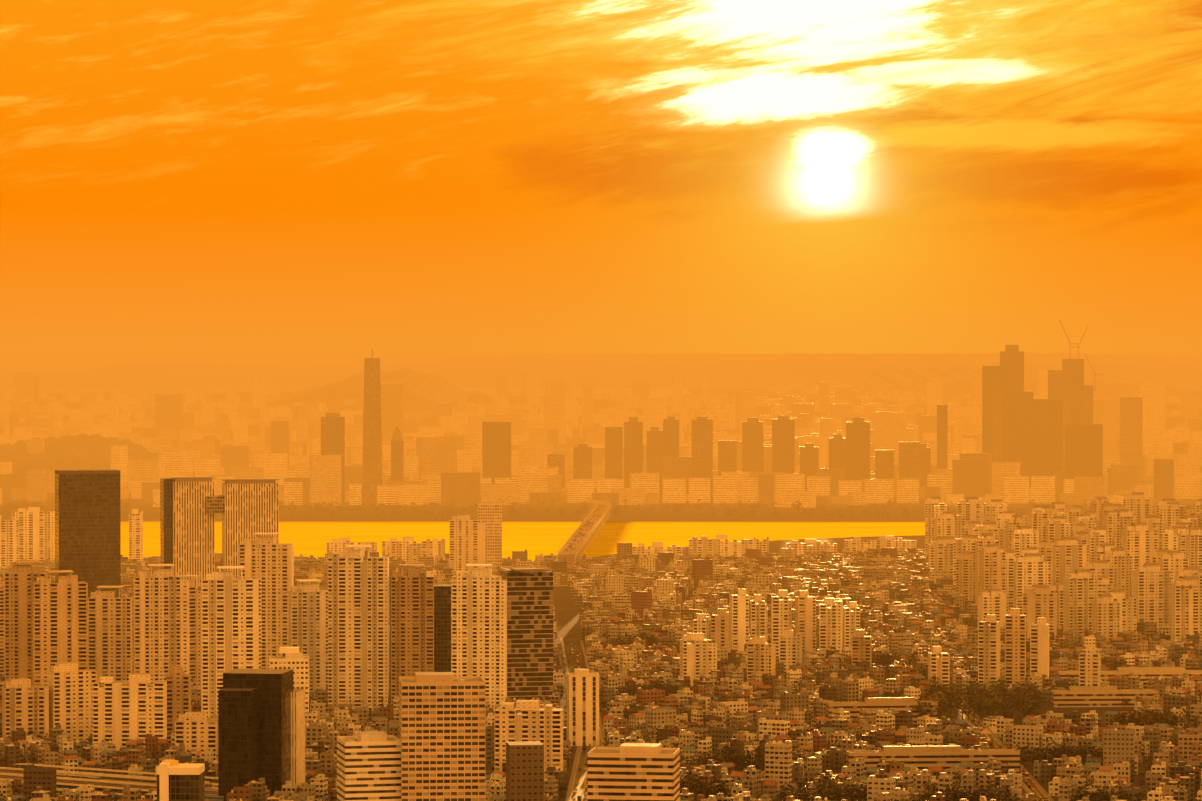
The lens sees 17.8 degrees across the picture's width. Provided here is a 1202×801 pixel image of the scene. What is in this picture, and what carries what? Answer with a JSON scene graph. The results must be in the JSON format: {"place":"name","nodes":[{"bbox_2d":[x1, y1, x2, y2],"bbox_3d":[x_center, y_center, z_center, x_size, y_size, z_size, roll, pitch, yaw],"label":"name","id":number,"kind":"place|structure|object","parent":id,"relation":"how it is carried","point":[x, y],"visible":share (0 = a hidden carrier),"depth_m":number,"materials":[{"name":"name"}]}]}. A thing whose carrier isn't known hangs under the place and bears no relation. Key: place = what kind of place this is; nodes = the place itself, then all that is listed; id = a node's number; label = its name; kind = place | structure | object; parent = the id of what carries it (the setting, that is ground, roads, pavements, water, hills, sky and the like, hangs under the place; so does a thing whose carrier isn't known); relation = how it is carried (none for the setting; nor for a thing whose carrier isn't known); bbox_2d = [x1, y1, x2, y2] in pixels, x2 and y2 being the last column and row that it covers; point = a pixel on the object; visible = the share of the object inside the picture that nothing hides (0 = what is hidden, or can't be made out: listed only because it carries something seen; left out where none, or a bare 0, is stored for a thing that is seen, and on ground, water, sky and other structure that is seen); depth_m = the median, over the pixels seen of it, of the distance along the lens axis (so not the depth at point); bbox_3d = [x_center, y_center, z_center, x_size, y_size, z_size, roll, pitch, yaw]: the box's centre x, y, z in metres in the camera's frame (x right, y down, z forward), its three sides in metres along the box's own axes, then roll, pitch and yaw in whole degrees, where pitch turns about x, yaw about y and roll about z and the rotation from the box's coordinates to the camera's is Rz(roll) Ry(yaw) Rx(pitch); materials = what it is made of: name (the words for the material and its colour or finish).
{"place":"outdoors","nodes":[
{"label":"outdoors","id":0,"kind":"place"},
{"bbox_2d":[0,433,158,494],"bbox_3d":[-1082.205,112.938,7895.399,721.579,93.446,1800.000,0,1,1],"label":"hill","id":1,"kind":"structure","parent":0,"point":[54,455],"depth_m":7543.19,"materials":[{"name":"orange"}]},
{"bbox_2d":[258,368,491,419],"bbox_3d":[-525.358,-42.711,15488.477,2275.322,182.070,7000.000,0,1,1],"label":"mountain","id":2,"kind":"structure","parent":0,"point":[334,395],"depth_m":14442.53,"materials":[{"name":"orange"}]},
{"bbox_2d":[121,521,924,560],"bbox_3d":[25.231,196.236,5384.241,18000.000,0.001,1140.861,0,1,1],"label":"river water","id":3,"kind":"structure","parent":0,"point":[307,538],"depth_m":5609.95,"materials":[{"name":"yellow liquid"}]},
{"bbox_2d":[0,507,1191,521],"bbox_3d":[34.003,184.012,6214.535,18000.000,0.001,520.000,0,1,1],"label":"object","id":4,"kind":"structure","parent":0,"point":[659,514],"depth_m":6165.65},
{"bbox_2d":[0,352,1201,387],"bbox_3d":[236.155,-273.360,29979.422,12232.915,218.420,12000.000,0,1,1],"label":"mountain","id":5,"kind":"structure","parent":0,"point":[609,374],"depth_m":27108.09,"materials":[{"name":"orange"}]},
{"bbox_2d":[0,354,1201,800],"bbox_3d":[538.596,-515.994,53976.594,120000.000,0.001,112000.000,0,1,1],"label":"ground","id":6,"kind":"structure","parent":0,"point":[30,362],"depth_m":52139.62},
{"bbox_2d":[0,763,223,800],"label":"building","id":7,"kind":"structure","parent":6,"relation":"on","point":[71,780],"depth_m":2398.35,"materials":[{"name":"beige concrete"}]},
{"bbox_2d":[0,469,1100,800],"bbox_3d":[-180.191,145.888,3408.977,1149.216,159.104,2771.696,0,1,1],"label":"apartment buildings","id":8,"kind":"structure","parent":6,"relation":"on","point":[254,641],"depth_m":2880.53,"materials":[{"name":"brown concrete"}]},
{"bbox_2d":[0,320,1201,507],"bbox_3d":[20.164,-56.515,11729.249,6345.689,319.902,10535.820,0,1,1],"label":"city","id":9,"kind":"object","parent":6,"relation":"on","point":[1064,436],"visible":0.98,"depth_m":6988.95},
{"bbox_2d":[0,498,1201,800],"bbox_3d":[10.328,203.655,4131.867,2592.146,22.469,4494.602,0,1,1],"label":"trees","id":10,"kind":"object","parent":6,"relation":"on","point":[998,698],"visible":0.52,"depth_m":2782.68,"materials":[{"name":"green plant"}]},
{"bbox_2d":[0,543,1201,800],"bbox_3d":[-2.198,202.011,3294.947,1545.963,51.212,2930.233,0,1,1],"label":"city buildings","id":11,"kind":"structure","parent":6,"relation":"on","point":[888,591],"depth_m":2852.38,"materials":[{"name":"brown concrete"}]},
{"bbox_2d":[404,493,1053,800],"bbox_3d":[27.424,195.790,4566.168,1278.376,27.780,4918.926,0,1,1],"label":"road","id":12,"kind":"structure","parent":6,"relation":"on","point":[580,760],"depth_m":2764.89,"materials":[{"name":"asphalt"}]},
{"bbox_2d":[352,505,1047,800],"bbox_3d":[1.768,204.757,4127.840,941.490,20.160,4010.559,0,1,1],"label":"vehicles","id":13,"kind":"object","parent":12,"relation":"on","point":[579,796],"visible":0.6,"depth_m":2931.54,"materials":[{"name":"paint"}]},
{"bbox_2d":[826,667,1201,776],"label":"long low buildings","id":14,"kind":"structure","parent":6,"relation":"on","point":[927,757],"depth_m":2781.11,"materials":[{"name":"beige concrete"}]},
{"bbox_2d":[0,0,1201,353],"label":"sky","id":15,"kind":"structure","parent":0,"point":[177,176],"materials":[{"name":"orange"}]},
{"bbox_2d":[314,535,1196,711],"bbox_3d":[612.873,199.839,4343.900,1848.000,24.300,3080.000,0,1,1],"label":"hill terrain","id":16,"kind":"structure","parent":0,"point":[566,620],"depth_m":3755.02,"materials":[{"name":"plant"}]},
{"bbox_2d":[925,492,1201,642],"bbox_3d":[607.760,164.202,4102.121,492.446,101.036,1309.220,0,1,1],"label":"apartment buildings","id":17,"kind":"structure","parent":16,"relation":"on","point":[1106,568],"depth_m":3846.37,"materials":[{"name":"brown concrete"}]},
{"bbox_2d":[688,363,1201,404],"bbox_3d":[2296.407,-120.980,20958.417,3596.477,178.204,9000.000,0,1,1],"label":"mountain","id":18,"kind":"structure","parent":0,"point":[958,381],"depth_m":19500.15,"materials":[{"name":"orange"}]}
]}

